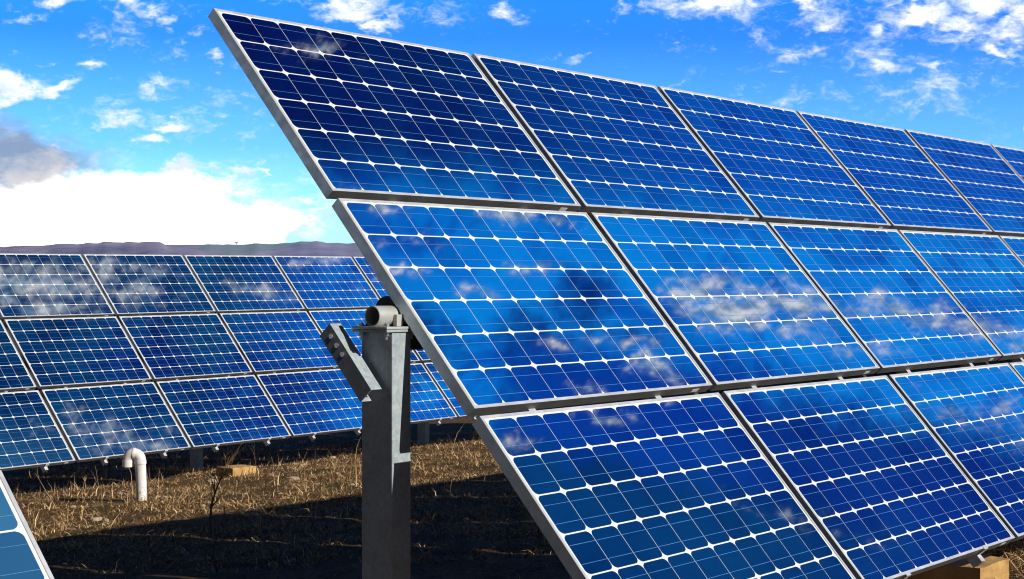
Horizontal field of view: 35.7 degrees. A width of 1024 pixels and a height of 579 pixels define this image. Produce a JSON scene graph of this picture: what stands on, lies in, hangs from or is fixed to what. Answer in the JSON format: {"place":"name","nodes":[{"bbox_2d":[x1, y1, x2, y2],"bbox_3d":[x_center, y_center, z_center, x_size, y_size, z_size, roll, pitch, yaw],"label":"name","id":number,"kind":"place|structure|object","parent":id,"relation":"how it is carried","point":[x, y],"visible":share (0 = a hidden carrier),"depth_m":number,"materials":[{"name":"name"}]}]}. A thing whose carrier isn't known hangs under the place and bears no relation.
{"place":"outdoors","nodes":[
{"label":"outdoors","id":0,"kind":"place"},
{"bbox_2d":[0,241,221,255],"bbox_3d":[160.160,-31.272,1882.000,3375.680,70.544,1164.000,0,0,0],"label":"hill","id":1,"kind":"structure","parent":0,"point":[147,248],"depth_m":2006.38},
{"bbox_2d":[167,241,363,256],"bbox_3d":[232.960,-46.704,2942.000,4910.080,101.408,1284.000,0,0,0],"label":"hill","id":2,"kind":"structure","parent":0,"point":[312,248],"depth_m":3017.46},
{"bbox_2d":[0,0,1023,246],"label":"sky","id":3,"kind":"structure","parent":0,"point":[121,120],"materials":[{"name":"blue"}]},
{"bbox_2d":[2,328,1023,578],"bbox_3d":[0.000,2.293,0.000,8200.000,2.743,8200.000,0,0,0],"label":"ground","id":4,"kind":"structure","parent":0,"point":[462,568],"depth_m":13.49,"materials":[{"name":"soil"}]},
{"bbox_2d":[81,462,88,488],"bbox_3d":[-4.815,2.074,17.991,0.098,0.395,0.180,0,0,25],"label":"dry weed","id":5,"kind":"object","parent":4,"relation":"on","point":[85,477],"visible":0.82,"depth_m":17.95,"materials":[{"name":"plant"}]},
{"bbox_2d":[91,517,101,520],"bbox_3d":[-3.716,2.057,14.232,0.110,0.042,0.082,0,0,-37],"label":"stone","id":6,"kind":"object","parent":4,"relation":"on","point":[95,518],"visible":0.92,"depth_m":14.20,"materials":[{"name":"stone"}]},
{"bbox_2d":[122,448,146,500],"bbox_3d":[-3.817,1.921,16.102,0.255,0.639,0.132,0,0,0],"label":"vent pipe","id":7,"kind":"object","parent":4,"relation":"on","point":[133,456],"visible":0.98,"depth_m":16.05,"materials":[{"name":"white plastic"}]},
{"bbox_2d":[190,448,202,470],"bbox_3d":[-4.005,1.731,20.198,0.170,1.741,0.170,0,0,38],"label":"support post","id":8,"kind":"object","parent":4,"relation":"on","point":[197,456],"depth_m":20.15,"materials":[{"name":"metal"}]},
{"bbox_2d":[0,309,475,472],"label":"mounting rack","id":9,"kind":"object","parent":8,"relation":"on","point":[164,454],"visible":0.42,"depth_m":19.34,"materials":[{"name":"metal"}]},
{"bbox_2d":[0,320,35,391],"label":"solar panel","id":10,"kind":"object","parent":9,"relation":"attached to","point":[15,375],"visible":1,"depth_m":17.69,"materials":[{"name":"blue glass"}]},
{"bbox_2d":[0,390,75,470],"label":"solar panel","id":11,"kind":"object","parent":9,"relation":"attached to","point":[31,436],"visible":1,"depth_m":17.17,"materials":[{"name":"blue glass"}]},
{"bbox_2d":[0,253,113,319],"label":"solar panel","id":12,"kind":"object","parent":9,"relation":"attached to","point":[34,286],"visible":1,"depth_m":19.01,"materials":[{"name":"blue glass"}]},
{"bbox_2d":[3,316,151,388],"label":"solar panel","id":13,"kind":"object","parent":9,"relation":"attached to","point":[69,352],"visible":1,"depth_m":18.50,"materials":[{"name":"blue glass"}]},
{"bbox_2d":[40,382,190,462],"bbox_3d":[-4.504,1.492,18.146,1.575,0.993,0.047,-1,-41,-52],"label":"solar panel","id":14,"kind":"object","parent":9,"relation":"attached to","point":[94,423],"visible":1,"depth_m":18.09,"materials":[{"name":"blue glass"}]},
{"bbox_2d":[82,254,215,315],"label":"solar panel","id":15,"kind":"object","parent":9,"relation":"attached to","point":[135,285],"visible":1,"depth_m":20.19,"materials":[{"name":"blue glass"}]},
{"bbox_2d":[117,313,251,380],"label":"solar panel","id":16,"kind":"object","parent":9,"relation":"attached to","point":[176,347],"visible":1,"depth_m":19.78,"materials":[{"name":"blue glass"}]},
{"bbox_2d":[155,375,290,448],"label":"solar panel","id":17,"kind":"object","parent":9,"relation":"attached to","point":[213,412],"visible":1,"depth_m":19.36,"materials":[{"name":"blue glass"}]},
{"bbox_2d":[183,255,304,312],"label":"solar panel","id":18,"kind":"object","parent":9,"relation":"attached to","point":[240,283],"visible":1,"depth_m":21.48,"materials":[{"name":"blue glass"}]},
{"bbox_2d":[218,311,338,373],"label":"solar panel","id":19,"kind":"object","parent":9,"relation":"attached to","point":[275,342],"visible":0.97,"depth_m":21.05,"materials":[{"name":"blue glass"}]},
{"bbox_2d":[255,369,361,437],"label":"solar panel","id":20,"kind":"object","parent":9,"relation":"attached to","point":[310,403],"visible":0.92,"depth_m":20.60,"materials":[{"name":"blue glass"}]},
{"bbox_2d":[272,256,378,310],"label":"solar panel","id":21,"kind":"object","parent":9,"relation":"attached to","point":[316,283],"visible":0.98,"depth_m":22.75,"materials":[{"name":"blue glass"}]},
{"bbox_2d":[307,309,419,362],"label":"solar panel","id":22,"kind":"object","parent":9,"relation":"attached to","point":[322,320],"visible":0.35,"depth_m":22.26,"materials":[{"name":"blue glass"}]},
{"bbox_2d":[352,257,388,298],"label":"solar panel","id":23,"kind":"object","parent":9,"relation":"attached to","point":[370,276],"visible":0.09,"depth_m":23.57,"materials":[{"name":"blue glass"}]},
{"bbox_2d":[413,349,431,361],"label":"solar panel","id":24,"kind":"object","parent":9,"relation":"attached to","point":[422,355],"visible":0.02,"depth_m":22.94,"materials":[{"name":"blue glass"}]},
{"bbox_2d":[410,363,456,423],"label":"solar panel","id":25,"kind":"object","parent":9,"relation":"attached to","point":[429,402],"visible":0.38,"depth_m":22.28,"materials":[{"name":"blue glass"}]},
{"bbox_2d":[423,362,500,417],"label":"solar panel","id":26,"kind":"object","parent":9,"relation":"attached to","point":[438,380],"visible":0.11,"depth_m":22.69,"materials":[{"name":"blue glass"}]},
{"bbox_2d":[195,468,206,508],"bbox_3d":[-2.931,1.871,15.005,0.137,0.434,0.119,0,0,-24],"label":"dry weed","id":27,"kind":"object","parent":4,"relation":"on","point":[200,484],"visible":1,"depth_m":14.99,"materials":[{"name":"brown plant"}]},
{"bbox_2d":[205,440,244,530],"bbox_3d":[-2.311,1.574,12.973,0.359,0.825,0.247,0,0,-16],"label":"dry weed","id":28,"kind":"object","parent":4,"relation":"on","point":[212,503],"visible":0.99,"depth_m":12.94,"materials":[{"name":"brown plant"}]},
{"bbox_2d":[216,464,255,476],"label":"footing block","id":29,"kind":"structure","parent":4,"relation":"on","point":[239,469],"depth_m":19.15,"materials":[{"name":"concrete"}]},
{"bbox_2d":[286,476,299,480],"bbox_3d":[-2.480,2.140,18.009,0.145,0.055,0.128,0,0,-20],"label":"stone","id":30,"kind":"object","parent":4,"relation":"on","point":[293,478],"visible":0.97,"depth_m":17.97,"materials":[{"name":"stone"}]},
{"bbox_2d":[320,296,413,578],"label":"support post","id":31,"kind":"object","parent":4,"relation":"on","point":[377,375],"visible":0.93,"depth_m":5.64,"materials":[{"name":"metal"}]},
{"bbox_2d":[364,210,1023,578],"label":"mounting rack","id":32,"kind":"object","parent":31,"relation":"on","point":[977,560],"visible":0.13,"depth_m":7.27,"materials":[{"name":"metal"}]},
{"bbox_2d":[208,8,580,211],"bbox_3d":[-0.448,-0.728,6.718,1.575,0.993,0.048,0,-41,-52],"label":"solar panel","id":33,"kind":"object","parent":32,"relation":"attached to","point":[360,116],"visible":1,"depth_m":6.58,"materials":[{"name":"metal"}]},
{"bbox_2d":[332,198,711,416],"bbox_3d":[0.089,0.047,6.305,1.575,0.993,0.047,0,-41,-52],"label":"solar panel","id":34,"kind":"object","parent":32,"relation":"attached to","point":[502,310],"visible":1,"depth_m":6.17,"materials":[{"name":"blue glass"}]},
{"bbox_2d":[471,53,758,220],"bbox_3d":[0.549,-0.736,7.984,1.575,0.993,0.047,0,-41,-52],"label":"solar panel","id":35,"kind":"object","parent":32,"relation":"attached to","point":[610,145],"visible":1,"depth_m":7.88,"materials":[{"name":"blue glass"}]},
{"bbox_2d":[472,392,855,578],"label":"solar panel","id":36,"kind":"object","parent":32,"relation":"attached to","point":[688,487],"visible":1,"depth_m":5.82,"materials":[{"name":"blue glass"}]},
{"bbox_2d":[589,212,879,390],"bbox_3d":[1.088,0.038,7.569,1.575,0.993,0.046,-1,-41,-52],"label":"solar panel","id":37,"kind":"object","parent":32,"relation":"attached to","point":[740,304],"visible":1,"depth_m":7.46,"materials":[{"name":"blue glass"}]},
{"bbox_2d":[657,86,890,228],"bbox_3d":[1.546,-0.744,9.250,1.575,0.993,0.047,0,-41,-52],"label":"solar panel","id":38,"kind":"object","parent":32,"relation":"attached to","point":[778,164],"visible":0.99,"depth_m":9.15,"materials":[{"name":"blue glass"}]},
{"bbox_2d":[720,375,1014,578],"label":"solar panel","id":39,"kind":"object","parent":32,"relation":"attached to","point":[879,484],"visible":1,"depth_m":7.03,"materials":[{"name":"blue glass"}]},
{"bbox_2d":[767,222,1001,372],"bbox_3d":[2.087,0.030,8.833,1.575,0.993,0.046,-1,-41,-52],"label":"solar panel","id":40,"kind":"object","parent":32,"relation":"attached to","point":[891,300],"visible":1,"depth_m":8.74,"materials":[{"name":"blue glass"}]},
{"bbox_2d":[796,111,992,234],"bbox_3d":[2.541,-0.751,10.517,1.575,0.993,0.046,0,-41,-52],"label":"solar panel","id":41,"kind":"object","parent":32,"relation":"attached to","point":[897,176],"visible":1,"depth_m":10.43,"materials":[{"name":"blue glass"}]},
{"bbox_2d":[887,363,1023,541],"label":"solar panel","id":42,"kind":"object","parent":32,"relation":"attached to","point":[972,418],"visible":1,"depth_m":8.17,"materials":[{"name":"blue glass"}]},
{"bbox_2d":[898,230,1023,360],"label":"solar panel","id":43,"kind":"object","parent":32,"relation":"attached to","point":[980,277],"visible":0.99,"depth_m":9.90,"materials":[{"name":"blue glass"}]},
{"bbox_2d":[904,129,1023,236],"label":"solar panel","id":44,"kind":"object","parent":32,"relation":"attached to","point":[985,180],"visible":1,"depth_m":11.61,"materials":[{"name":"blue glass"}]},
{"bbox_2d":[991,144,1023,180],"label":"solar panel","id":45,"kind":"object","parent":32,"relation":"attached to","point":[1013,158],"visible":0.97,"depth_m":12.71,"materials":[{"name":"blue glass"}]},
{"bbox_2d":[999,236,1023,264],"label":"solar panel","id":46,"kind":"object","parent":32,"relation":"attached to","point":[1015,245],"visible":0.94,"depth_m":10.99,"materials":[{"name":"blue glass"}]},
{"bbox_2d":[1009,361,1023,381],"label":"solar panel","id":47,"kind":"object","parent":32,"relation":"attached to","point":[1018,368],"visible":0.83,"depth_m":9.27,"materials":[{"name":"blue glass"}]},
{"bbox_2d":[417,422,428,444],"bbox_3d":[-1.319,1.714,23.657,0.170,1.794,0.170,0,0,38],"label":"support post","id":48,"kind":"object","parent":4,"relation":"on","point":[423,432],"depth_m":23.62,"materials":[{"name":"metal"}]},
{"bbox_2d":[464,442,473,478],"bbox_3d":[-0.457,1.820,16.980,0.120,0.473,0.134,0,0,-37],"label":"dry weed","id":49,"kind":"object","parent":4,"relation":"on","point":[470,460],"visible":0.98,"depth_m":16.99,"materials":[{"name":"brown plant"}]},
{"bbox_2d":[907,555,1008,578],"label":"footing block","id":50,"kind":"structure","parent":4,"relation":"on","point":[987,568],"depth_m":8.24,"materials":[{"name":"concrete"}]},
{"bbox_3d":[-2.082,0.148,3.596,1.575,3.075,0.222,0,-41,-52],"label":"mounting rack","id":51,"kind":"object","parent":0,"visible":0},
{"bbox_2d":[0,470,53,578],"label":"solar panel","id":52,"kind":"object","parent":51,"relation":"attached to","point":[21,556],"visible":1,"depth_m":3.84,"materials":[{"name":"blue glass"}]}
]}

